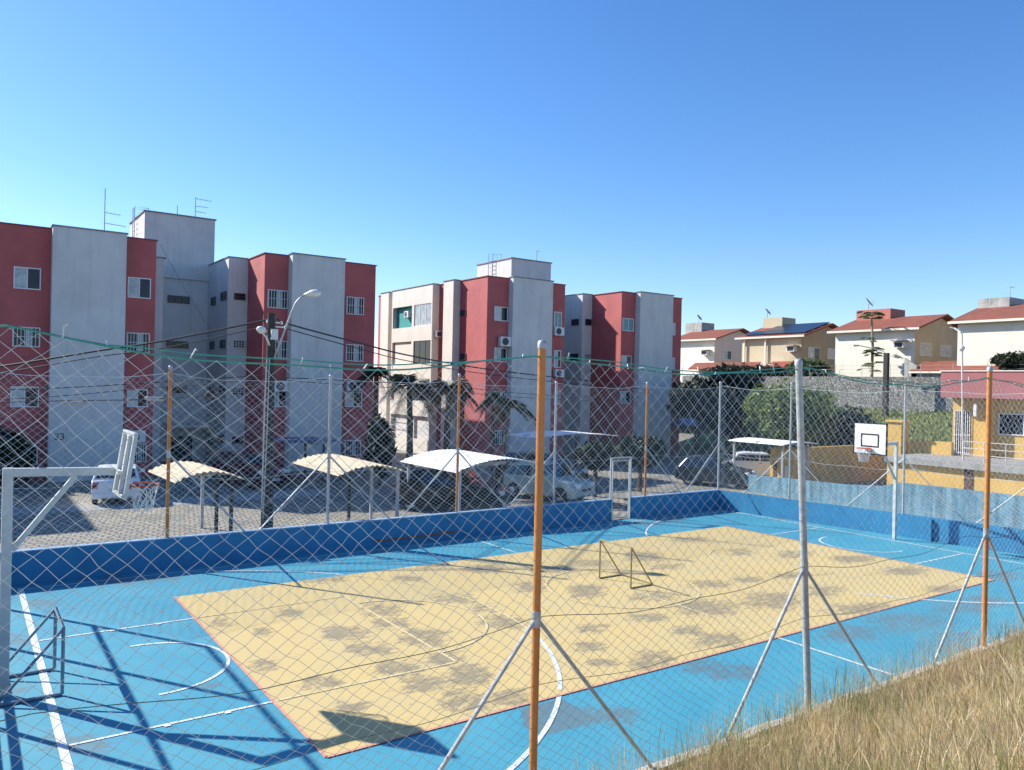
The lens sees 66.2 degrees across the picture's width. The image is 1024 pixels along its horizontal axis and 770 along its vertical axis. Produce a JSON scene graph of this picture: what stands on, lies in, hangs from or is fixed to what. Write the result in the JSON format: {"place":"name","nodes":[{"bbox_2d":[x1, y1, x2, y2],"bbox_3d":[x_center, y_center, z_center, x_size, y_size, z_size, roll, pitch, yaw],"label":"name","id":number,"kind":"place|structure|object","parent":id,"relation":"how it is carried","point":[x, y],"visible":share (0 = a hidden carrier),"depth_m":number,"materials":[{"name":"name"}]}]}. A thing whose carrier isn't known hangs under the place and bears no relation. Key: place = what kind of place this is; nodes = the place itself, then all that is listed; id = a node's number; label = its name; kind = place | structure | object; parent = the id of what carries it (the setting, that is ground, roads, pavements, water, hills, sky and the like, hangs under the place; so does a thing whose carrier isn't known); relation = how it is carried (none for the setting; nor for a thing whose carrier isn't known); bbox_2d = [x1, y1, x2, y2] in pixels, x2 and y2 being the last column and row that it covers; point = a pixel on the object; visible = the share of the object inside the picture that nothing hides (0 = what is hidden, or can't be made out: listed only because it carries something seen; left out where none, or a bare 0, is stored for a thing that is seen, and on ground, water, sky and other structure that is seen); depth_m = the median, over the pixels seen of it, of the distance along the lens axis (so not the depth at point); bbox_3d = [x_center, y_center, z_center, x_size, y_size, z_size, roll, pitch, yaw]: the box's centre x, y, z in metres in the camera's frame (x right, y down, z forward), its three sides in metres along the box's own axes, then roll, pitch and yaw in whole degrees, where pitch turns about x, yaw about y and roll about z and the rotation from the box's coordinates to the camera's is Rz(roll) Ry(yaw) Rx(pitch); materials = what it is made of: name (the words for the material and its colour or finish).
{"place":"outdoors","nodes":[
{"label":"outdoors","id":0,"kind":"place"},
{"bbox_2d":[0,450,797,550],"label":"parking paving","id":1,"kind":"structure","parent":0,"point":[621,502],"depth_m":30.05,"materials":[{"name":"concrete"}]},
{"bbox_2d":[0,426,37,488],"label":"shrub","id":2,"kind":"object","parent":1,"relation":"on","point":[17,444],"visible":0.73,"depth_m":32.22,"materials":[{"name":"green plant"}]},
{"bbox_2d":[91,464,144,503],"bbox_3d":[-15.308,3.742,30.474,1.920,1.405,3.718,1,0,-25],"label":"parked car","id":3,"kind":"object","parent":1,"relation":"on","point":[137,479],"visible":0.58,"depth_m":28.81,"materials":[{"name":"white paint"}]},
{"bbox_2d":[0,489,333,516],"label":"gutter strip","id":4,"kind":"object","parent":1,"relation":"on","point":[122,504],"visible":0.67,"depth_m":29.61,"materials":[{"name":"grey concrete"}]},
{"bbox_2d":[148,461,244,532],"bbox_3d":[-9.536,3.480,23.557,2.020,2.131,3.250,1,0,-35],"label":"carport","id":5,"kind":"object","parent":1,"relation":"on","point":[207,469],"visible":0.78,"depth_m":23.14,"materials":[{"name":"fabric"}]},
{"bbox_2d":[212,450,290,488],"bbox_3d":[-11.803,3.769,35.495,4.018,1.505,1.980,1,0,40],"label":"parked car","id":6,"kind":"object","parent":1,"relation":"on","point":[254,463],"visible":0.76,"depth_m":34.78,"materials":[{"name":"black paint"}]},
{"bbox_2d":[256,289,321,527],"bbox_3d":[-6.887,0.829,23.992,1.892,7.549,0.723,1,0,-20],"label":"utility pole","id":7,"kind":"object","parent":1,"relation":"on","point":[271,337],"visible":0.91,"depth_m":23.87,"materials":[{"name":"concrete"}]},
{"bbox_2d":[0,375,264,389],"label":"overhead cable","id":8,"kind":"object","parent":7,"relation":"attached to","point":[131,383],"visible":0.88,"depth_m":22.74,"materials":[{"name":"black plastic"}]},
{"bbox_2d":[0,319,266,366],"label":"overhead cable","id":9,"kind":"object","parent":7,"relation":"attached to","point":[13,364],"visible":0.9,"depth_m":22.88,"materials":[{"name":"black plastic"}]},
{"bbox_2d":[1,382,266,405],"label":"overhead cable","id":10,"kind":"object","parent":7,"relation":"attached to","point":[76,402],"visible":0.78,"depth_m":22.77,"materials":[{"name":"black plastic"}]},
{"bbox_2d":[3,325,266,372],"bbox_3d":[-11.918,-0.956,22.608,9.548,2.075,0.202,1,0,-16],"label":"overhead cable","id":11,"kind":"object","parent":7,"relation":"attached to","point":[131,352],"visible":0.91,"depth_m":22.75,"materials":[{"name":"black plastic"}]},
{"bbox_2d":[275,318,650,389],"bbox_3d":[19.549,-0.414,65.425,3.815,2.133,98.519,1,0,35],"label":"overhead cable","id":12,"kind":"object","parent":7,"relation":"attached to","point":[277,319],"visible":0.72,"depth_m":30.55,"materials":[{"name":"black plastic"}]},
{"bbox_2d":[276,323,653,393],"bbox_3d":[19.555,-0.214,65.433,3.797,2.199,98.531,1,0,35],"label":"overhead cable","id":13,"kind":"object","parent":7,"relation":"attached to","point":[440,367],"visible":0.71,"depth_m":31.01,"materials":[{"name":"black plastic"}]},
{"bbox_2d":[274,437,346,481],"bbox_3d":[-10.030,3.580,38.283,2.930,1.911,3.350,1,0,-35],"label":"carport","id":14,"kind":"object","parent":1,"relation":"on","point":[294,440],"visible":0.75,"depth_m":37.54,"materials":[{"name":"fabric"}]},
{"bbox_2d":[294,454,405,520],"bbox_3d":[-5.599,3.567,26.616,2.420,2.129,4.350,1,0,-35],"label":"carport","id":15,"kind":"object","parent":1,"relation":"on","point":[340,459],"visible":0.71,"depth_m":26.27,"materials":[{"name":"fabric"}]},
{"bbox_2d":[349,366,403,475],"bbox_3d":[-7.050,1.824,40.002,2.364,5.552,2.779,1,0,24],"label":"palm tree","id":16,"kind":"object","parent":1,"relation":"on","point":[376,377],"visible":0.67,"depth_m":39.88,"materials":[{"name":"green plant"}]},
{"bbox_2d":[363,412,397,485],"bbox_3d":[-6.102,2.970,35.965,1.648,3.516,1.725,1,0,-35],"label":"shrub","id":17,"kind":"object","parent":1,"relation":"on","point":[383,442],"visible":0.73,"depth_m":35.60,"materials":[{"name":"green plant"}]},
{"bbox_2d":[378,373,440,466],"bbox_3d":[-4.553,2.058,35.123,2.868,5.197,2.816,1,0,-24],"label":"palm tree","id":18,"kind":"object","parent":1,"relation":"on","point":[411,378],"visible":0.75,"depth_m":34.90,"materials":[{"name":"green plant"}]},
{"bbox_2d":[419,378,477,449],"bbox_3d":[-2.817,2.191,34.555,2.895,5.007,3.297,1,0,-9],"label":"palm tree","id":19,"kind":"object","parent":1,"relation":"on","point":[442,392],"visible":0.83,"depth_m":34.34,"materials":[{"name":"green plant"}]},
{"bbox_2d":[393,465,514,510],"bbox_3d":[-2.168,3.900,29.480,4.318,1.665,2.060,1,0,15],"label":"parked car","id":20,"kind":"object","parent":1,"relation":"on","point":[468,477],"visible":0.62,"depth_m":28.78,"materials":[{"name":"black paint"}]},
{"bbox_2d":[400,449,535,511],"bbox_3d":[-1.619,3.612,28.576,3.450,2.215,4.100,1,0,-35],"label":"carport","id":21,"kind":"object","parent":1,"relation":"on","point":[473,456],"visible":0.78,"depth_m":28.08,"materials":[{"name":"fabric"}]},
{"bbox_2d":[474,392,506,481],"bbox_3d":[-0.825,2.523,33.413,1.593,4.429,1.560,1,0,-11],"label":"palm tree","id":22,"kind":"object","parent":1,"relation":"on","point":[486,402],"visible":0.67,"depth_m":33.40,"materials":[{"name":"green plant"}]},
{"bbox_2d":[487,398,536,483],"bbox_3d":[0.000,2.651,32.538,2.133,4.215,1.726,1,0,1],"label":"palm tree","id":23,"kind":"object","parent":1,"relation":"on","point":[521,407],"visible":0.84,"depth_m":32.31,"materials":[{"name":"green plant"}]},
{"bbox_2d":[498,451,587,478],"bbox_3d":[1.451,4.014,36.955,4.118,1.595,2.020,1,0,35],"label":"parked car","id":24,"kind":"object","parent":1,"relation":"on","point":[583,473],"visible":0.15,"depth_m":36.73,"materials":[{"name":"black paint"}]},
{"bbox_2d":[503,460,594,502],"bbox_3d":[1.481,4.029,33.072,3.868,1.565,1.940,1,0,35],"label":"parked car","id":25,"kind":"object","parent":1,"relation":"on","point":[517,477],"visible":0.62,"depth_m":32.49,"materials":[{"name":"grey paint"}]},
{"bbox_2d":[508,431,615,465],"bbox_3d":[2.633,3.617,40.426,5.300,2.390,2.550,1,0,-35],"label":"carport","id":26,"kind":"object","parent":1,"relation":"on","point":[547,433],"visible":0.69,"depth_m":39.83,"materials":[{"name":"white metal"}]},
{"bbox_2d":[675,455,756,488],"bbox_3d":[10.075,4.267,38.839,3.718,1.465,1.940,1,0,33],"label":"parked car","id":27,"kind":"object","parent":1,"relation":"on","point":[708,466],"visible":0.62,"depth_m":38.30,"materials":[{"name":"grey paint"}]},
{"bbox_2d":[729,437,815,479],"bbox_3d":[13.132,3.902,39.717,2.900,2.280,3.350,1,0,-35],"label":"carport","id":28,"kind":"object","parent":1,"relation":"on","point":[769,442],"visible":0.75,"depth_m":38.96,"materials":[{"name":"white metal"}]},
{"bbox_2d":[0,509,1023,769],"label":"court slab","id":29,"kind":"structure","parent":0,"point":[252,731],"depth_m":12.79,"materials":[{"name":"blue paint"}]},
{"bbox_2d":[0,607,64,706],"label":"mini goal","id":30,"kind":"object","parent":29,"relation":"on","point":[55,611],"visible":0.94,"depth_m":11.64,"materials":[{"name":"grey metal"}]},
{"bbox_2d":[0,429,159,697],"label":"basketball hoop","id":31,"kind":"object","parent":29,"relation":"on","point":[128,451],"visible":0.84,"depth_m":11.69,"materials":[{"name":"white paint"}]},
{"bbox_2d":[18,511,1022,769],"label":"court markings","id":32,"kind":"object","parent":29,"relation":"on","point":[58,733],"visible":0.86,"depth_m":12.78,"materials":[{"name":"paint"}]},
{"bbox_2d":[199,535,912,700],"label":"court markings","id":33,"kind":"object","parent":29,"relation":"on","point":[486,624],"visible":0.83,"depth_m":16.95,"materials":[{"name":"paint"}]},
{"bbox_2d":[174,526,992,756],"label":"court markings","id":34,"kind":"object","parent":29,"relation":"on","point":[299,728],"visible":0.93,"depth_m":12.60,"materials":[{"name":"paint"}]},
{"bbox_2d":[177,526,990,757],"bbox_3d":[2.547,4.806,18.613,18.000,0.001,8.667,1,0,-35],"label":"yellow court paint","id":35,"kind":"object","parent":29,"relation":"on","point":[259,647],"visible":0.82,"depth_m":16.01,"materials":[{"name":"paint"}]},
{"bbox_2d":[599,539,651,588],"bbox_3d":[2.788,4.321,19.191,0.760,0.990,1.150,1,0,-35],"label":"mini goal","id":36,"kind":"object","parent":35,"relation":"on","point":[619,574],"visible":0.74,"depth_m":19.11,"materials":[{"name":"metal"}]},
{"bbox_2d":[718,490,1023,554],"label":"court wall","id":37,"kind":"structure","parent":29,"relation":"on","point":[785,509],"depth_m":26.73,"materials":[{"name":"paint"}]},
{"bbox_2d":[743,382,839,505],"bbox_3d":[10.333,2.090,29.142,0.084,4.380,3.826,1,0,-43],"label":"fence post","id":38,"kind":"object","parent":37,"relation":"on","point":[789,450],"visible":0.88,"depth_m":29.11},
{"bbox_2d":[720,386,1023,526],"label":"sports net","id":39,"kind":"object","parent":38,"relation":"attached to","point":[881,456],"visible":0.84,"depth_m":26.73,"materials":[{"name":"metal"}]},
{"bbox_2d":[846,384,965,521],"bbox_3d":[13.067,2.150,26.155,0.084,4.380,3.826,1,0,-43],"label":"fence post","id":40,"kind":"object","parent":37,"relation":"on","point":[904,443],"visible":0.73,"depth_m":26.12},
{"bbox_2d":[853,422,898,539],"bbox_3d":[11.640,3.101,24.977,2.167,3.815,1.110,1,0,-35],"label":"basketball hoop","id":41,"kind":"object","parent":29,"relation":"on","point":[874,433],"visible":0.9,"depth_m":24.82,"materials":[{"name":"white paint"}]},
{"bbox_2d":[0,0,1023,382],"label":"sky","id":42,"kind":"structure","parent":0,"point":[806,161],"materials":[{"name":"blue"}]},
{"bbox_2d":[618,417,712,519],"bbox_3d":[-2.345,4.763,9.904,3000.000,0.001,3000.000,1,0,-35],"label":"ground","id":43,"kind":"structure","parent":0,"point":[690,430],"depth_m":92.79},
{"bbox_2d":[0,206,376,481],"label":"apartment block","id":44,"kind":"structure","parent":43,"relation":"on","point":[156,276],"depth_m":41.04,"materials":[{"name":"paint"}]},
{"bbox_2d":[10,386,38,406],"bbox_3d":[-21.505,0.523,34.662,1.076,0.910,0.080,1,0,-35],"label":"window","id":45,"kind":"structure","parent":44,"relation":"in","point":[28,393],"depth_m":34.64,"materials":[{"name":"white glass"}]},
{"bbox_2d":[12,327,39,346],"bbox_3d":[-21.425,-2.120,34.649,1.053,0.881,0.126,1,0,-35],"label":"window","id":46,"kind":"structure","parent":44,"relation":"in","point":[24,335],"depth_m":34.66,"materials":[{"name":"white glass"}]},
{"bbox_2d":[13,266,40,289],"bbox_3d":[-21.392,-4.706,34.661,1.028,0.965,0.080,1,0,-35],"label":"window","id":47,"kind":"structure","parent":44,"relation":"in","point":[24,277],"depth_m":34.65,"materials":[{"name":"white glass"}]},
{"bbox_2d":[127,389,147,406],"bbox_3d":[-17.777,0.624,37.270,0.897,0.850,0.080,1,0,-35],"label":"window","id":48,"kind":"structure","parent":44,"relation":"in","point":[141,391],"depth_m":37.26,"materials":[{"name":"white glass"}]},
{"bbox_2d":[126,332,149,352],"bbox_3d":[-17.726,-2.005,37.237,1.007,0.940,0.126,1,0,-35],"label":"window","id":49,"kind":"structure","parent":44,"relation":"in","point":[131,338],"depth_m":37.25,"materials":[{"name":"white glass"}]},
{"bbox_2d":[127,277,150,298],"bbox_3d":[-17.679,-4.603,37.258,1.007,0.970,0.080,1,0,-35],"label":"window","id":50,"kind":"structure","parent":44,"relation":"in","point":[137,287],"depth_m":37.25,"materials":[{"name":"white glass"}]},
{"bbox_2d":[267,289,287,308],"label":"window","id":51,"kind":"structure","parent":44,"relation":"in","point":[275,298],"depth_m":41.03,"materials":[{"name":"white glass"}]},
{"bbox_2d":[345,344,363,361],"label":"window","id":52,"kind":"structure","parent":44,"relation":"in","point":[351,354],"depth_m":43.54,"materials":[{"name":"white glass"}]},
{"bbox_2d":[346,296,363,314],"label":"window","id":53,"kind":"structure","parent":44,"relation":"in","point":[354,305],"depth_m":43.51,"materials":[{"name":"white glass"}]},
{"bbox_2d":[0,499,611,585],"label":"court wall","id":54,"kind":"structure","parent":43,"relation":"on","point":[33,569],"depth_m":21.02,"materials":[{"name":"paint"}]},
{"bbox_2d":[165,365,244,537],"bbox_3d":[-7.794,1.704,20.117,1.967,4.360,0.097,1,0,-35],"label":"fence post","id":55,"kind":"object","parent":54,"relation":"on","point":[169,456],"visible":0.94,"depth_m":19.55,"materials":[{"name":"metal"}]},
{"bbox_2d":[260,374,388,528],"bbox_3d":[-5.119,1.822,21.989,3.834,4.240,0.097,1,0,-35],"label":"fence post","id":56,"kind":"object","parent":54,"relation":"on","point":[328,457],"visible":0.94,"depth_m":21.95,"materials":[{"name":"metal"}]},
{"bbox_2d":[0,372,725,549],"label":"sports net","id":57,"kind":"object","parent":56,"relation":"attached to","point":[338,450],"visible":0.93,"depth_m":21.95,"materials":[{"name":"metal"}]},
{"bbox_2d":[401,373,506,516],"bbox_3d":[-1.677,1.827,24.396,3.834,4.380,0.097,1,0,-35],"label":"fence post","id":58,"kind":"object","parent":54,"relation":"on","point":[458,437],"visible":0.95,"depth_m":24.36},
{"bbox_2d":[507,381,595,507],"bbox_3d":[1.459,1.976,26.590,3.833,4.220,0.097,1,0,-35],"label":"fence post","id":59,"kind":"object","parent":54,"relation":"on","point":[555,434],"visible":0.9,"depth_m":26.55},
{"bbox_2d":[609,457,631,517],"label":"court gate","id":60,"kind":"structure","parent":54,"relation":"attached to","point":[629,481],"depth_m":28.41,"materials":[{"name":"metal"}]},
{"bbox_2d":[377,253,682,461],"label":"apartment block","id":61,"kind":"structure","parent":43,"relation":"on","point":[526,305],"depth_m":53.88,"materials":[{"name":"paint"}]},
{"bbox_2d":[413,340,430,363],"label":"window","id":62,"kind":"structure","parent":61,"relation":"in","point":[421,348],"depth_m":53.08,"materials":[{"name":"grey glass"}]},
{"bbox_2d":[414,303,430,326],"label":"window","id":63,"kind":"structure","parent":61,"relation":"in","point":[422,316],"depth_m":53.15,"materials":[{"name":"white glass"}]},
{"bbox_2d":[438,340,651,769],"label":"fence post","id":64,"kind":"object","parent":43,"relation":"on","point":[537,623],"visible":0.98,"depth_m":8.61,"materials":[{"name":"metal"}]},
{"bbox_2d":[0,324,1023,769],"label":"sports net","id":65,"kind":"object","parent":64,"relation":"attached to","point":[710,374],"visible":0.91,"depth_m":8.33,"materials":[{"name":"metal"}]},
{"bbox_2d":[573,439,614,496],"bbox_3d":[3.573,3.630,34.005,2.083,2.621,1.923,1,0,-35],"label":"shrub","id":66,"kind":"object","parent":43,"relation":"on","point":[584,459],"visible":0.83,"depth_m":33.49,"materials":[{"name":"green plant"}]},
{"bbox_2d":[613,433,666,491],"bbox_3d":[5.867,3.577,35.997,2.686,2.826,2.425,1,0,-35],"label":"shrub","id":67,"kind":"object","parent":43,"relation":"on","point":[622,447],"visible":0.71,"depth_m":35.38,"materials":[{"name":"green plant"}]},
{"bbox_2d":[629,489,718,518],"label":"court wall","id":68,"kind":"structure","parent":43,"relation":"on","point":[660,505],"depth_m":29.82,"materials":[{"name":"paint"}]},
{"bbox_2d":[644,382,680,495],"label":"fence post","id":69,"kind":"object","parent":68,"relation":"on","point":[646,449],"visible":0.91,"depth_m":29.01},
{"bbox_2d":[685,381,748,491],"bbox_3d":[8.278,2.045,31.359,3.833,4.380,0.097,1,0,-35],"label":"fence post","id":70,"kind":"object","parent":68,"relation":"on","point":[719,445],"visible":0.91,"depth_m":31.32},
{"bbox_2d":[724,359,877,739],"bbox_3d":[4.412,2.268,11.539,3.736,5.274,0.115,1,0,-35],"label":"fence post","id":71,"kind":"object","parent":43,"relation":"on","point":[804,574],"visible":0.88,"depth_m":11.36,"materials":[{"name":"metal"}]},
{"bbox_2d":[635,631,1021,769],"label":"kerb","id":72,"kind":"structure","parent":43,"relation":"on","point":[748,735],"depth_m":10.94,"materials":[{"name":"concrete"}]},
{"bbox_2d":[809,444,909,482],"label":"ochre wall","id":73,"kind":"structure","parent":43,"relation":"on","point":[844,461],"depth_m":41.30,"materials":[{"name":"paint"}]},
{"bbox_2d":[748,474,1023,528],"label":"old wall","id":74,"kind":"structure","parent":43,"relation":"on","point":[848,489],"depth_m":30.41,"materials":[{"name":"paint"}]},
{"bbox_2d":[884,453,1023,495],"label":"terrace wall","id":75,"kind":"structure","parent":43,"relation":"on","point":[1010,469],"depth_m":35.99,"materials":[{"name":"paint"}]},
{"bbox_2d":[910,439,953,455],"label":"garden wall","id":76,"kind":"structure","parent":75,"relation":"on","point":[927,449],"depth_m":40.11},
{"bbox_2d":[949,327,964,459],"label":"lamp post","id":77,"kind":"object","parent":75,"relation":"on","point":[961,348],"visible":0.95,"depth_m":37.20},
{"bbox_2d":[940,370,1023,459],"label":"yellow building","id":78,"kind":"structure","parent":75,"relation":"on","point":[1017,376],"depth_m":38.51,"materials":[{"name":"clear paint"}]},
{"bbox_2d":[954,410,970,454],"bbox_3d":[22.847,2.417,39.838,0.086,2.254,0.745,1,0,-35],"label":"door","id":79,"kind":"structure","parent":78,"relation":"in","point":[967,415],"depth_m":39.87,"materials":[{"name":"white metal"}]},
{"bbox_2d":[998,413,1023,435],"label":"window","id":80,"kind":"structure","parent":78,"relation":"in","point":[1001,415],"depth_m":38.04,"materials":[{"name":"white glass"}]},
{"bbox_2d":[932,366,1023,664],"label":"fence post","id":81,"kind":"object","parent":43,"relation":"on","point":[986,540],"visible":0.92,"depth_m":14.61,"materials":[{"name":"metal"}]},
{"bbox_2d":[563,433,886,485],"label":"side yard","id":82,"kind":"structure","parent":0,"point":[667,460],"depth_m":52.01,"materials":[{"name":"concrete"}]},
{"bbox_2d":[666,373,728,449],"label":"dark tree","id":83,"kind":"object","parent":82,"relation":"on","point":[694,387],"visible":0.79,"depth_m":50.79,"materials":[{"name":"green plant"}]},
{"bbox_2d":[700,362,754,450],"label":"dark tree","id":84,"kind":"object","parent":82,"relation":"on","point":[736,406],"visible":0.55,"depth_m":51.00,"materials":[{"name":"green plant"}]},
{"bbox_2d":[720,373,764,449],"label":"dark tree","id":85,"kind":"object","parent":82,"relation":"on","point":[756,380],"visible":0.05,"depth_m":52.59,"materials":[{"name":"green plant"}]},
{"bbox_2d":[725,450,769,475],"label":"parked car","id":86,"kind":"object","parent":82,"relation":"on","point":[752,458],"visible":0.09,"depth_m":41.85,"materials":[{"name":"white paint"}]},
{"bbox_2d":[770,447,810,480],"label":"yellow boundary block","id":87,"kind":"structure","parent":82,"relation":"on","point":[774,472],"depth_m":39.46,"materials":[{"name":"paint"}]},
{"bbox_2d":[740,377,841,452],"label":"round tree","id":88,"kind":"object","parent":82,"relation":"on","point":[783,418],"visible":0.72,"depth_m":44.94,"materials":[{"name":"green plant"}]},
{"bbox_2d":[885,420,911,454],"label":"ochre pillar","id":89,"kind":"structure","parent":82,"relation":"on","point":[893,433],"depth_m":40.94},
{"bbox_2d":[515,609,1023,769],"bbox_3d":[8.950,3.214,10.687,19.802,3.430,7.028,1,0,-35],"label":"dry grass","id":90,"kind":"structure","parent":0,"point":[970,720],"depth_m":9.18,"materials":[{"name":"plant"}]},
{"bbox_2d":[679,406,952,455],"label":"grass slope","id":91,"kind":"structure","parent":0,"point":[702,441],"depth_m":59.27,"materials":[{"name":"plant"}]},
{"bbox_2d":[812,403,875,446],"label":"dark tree","id":92,"kind":"object","parent":91,"relation":"on","point":[848,421],"visible":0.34,"depth_m":48.39,"materials":[{"name":"green plant"}]},
{"bbox_2d":[854,344,896,416],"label":"utility pole","id":93,"kind":"object","parent":91,"relation":"on","point":[886,361],"visible":0.96,"depth_m":59.95,"materials":[{"name":"concrete"}]},
{"label":"upper terrace","id":94,"kind":"structure","parent":0,"visible":0},
{"bbox_2d":[680,322,749,382],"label":"house","id":95,"kind":"structure","parent":94,"relation":"on","point":[723,345],"depth_m":87.38,"materials":[{"name":"paint"}]},
{"bbox_2d":[688,362,784,375],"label":"annex","id":96,"kind":"object","parent":94,"relation":"on","point":[700,366],"visible":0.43,"depth_m":79.44,"materials":[{"name":"tile"}]},
{"bbox_2d":[738,363,793,378],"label":"shrub","id":97,"kind":"object","parent":94,"relation":"on","point":[755,367],"visible":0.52,"depth_m":71.84,"materials":[{"name":"green plant"}]},
{"bbox_2d":[735,317,837,376],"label":"house","id":98,"kind":"structure","parent":94,"relation":"on","point":[819,342],"depth_m":75.98,"materials":[{"name":"paint"}]},
{"bbox_2d":[745,322,829,334],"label":"solar panels","id":99,"kind":"object","parent":98,"relation":"on","point":[795,328],"visible":1,"depth_m":76.63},
{"bbox_2d":[682,376,952,412],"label":"stone retaining wall","id":100,"kind":"structure","parent":94,"relation":"on","point":[923,381],"depth_m":62.83,"materials":[{"name":"stone"}]},
{"bbox_2d":[784,357,831,376],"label":"shrub","id":101,"kind":"object","parent":100,"relation":"on","point":[812,363],"visible":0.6,"depth_m":68.36,"materials":[{"name":"green plant"}]},
{"bbox_2d":[856,311,885,376],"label":"papaya tree","id":102,"kind":"object","parent":94,"relation":"on","point":[872,341],"visible":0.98,"depth_m":64.44,"materials":[{"name":"green plant"}]},
{"bbox_2d":[827,308,957,376],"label":"house","id":103,"kind":"structure","parent":94,"relation":"on","point":[932,337],"depth_m":66.00,"materials":[{"name":"paint"}]},
{"bbox_2d":[909,361,1023,376],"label":"annex","id":104,"kind":"object","parent":94,"relation":"on","point":[931,368],"visible":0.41,"depth_m":60.21,"materials":[{"name":"concrete"}]},
{"bbox_2d":[988,350,1023,369],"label":"shrub","id":105,"kind":"object","parent":104,"relation":"on","point":[1002,360],"visible":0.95,"depth_m":55.13,"materials":[{"name":"green plant"}]},
{"bbox_2d":[947,297,1023,365],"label":"house","id":106,"kind":"structure","parent":94,"relation":"on","point":[989,328],"depth_m":58.08,"materials":[{"name":"paint"}]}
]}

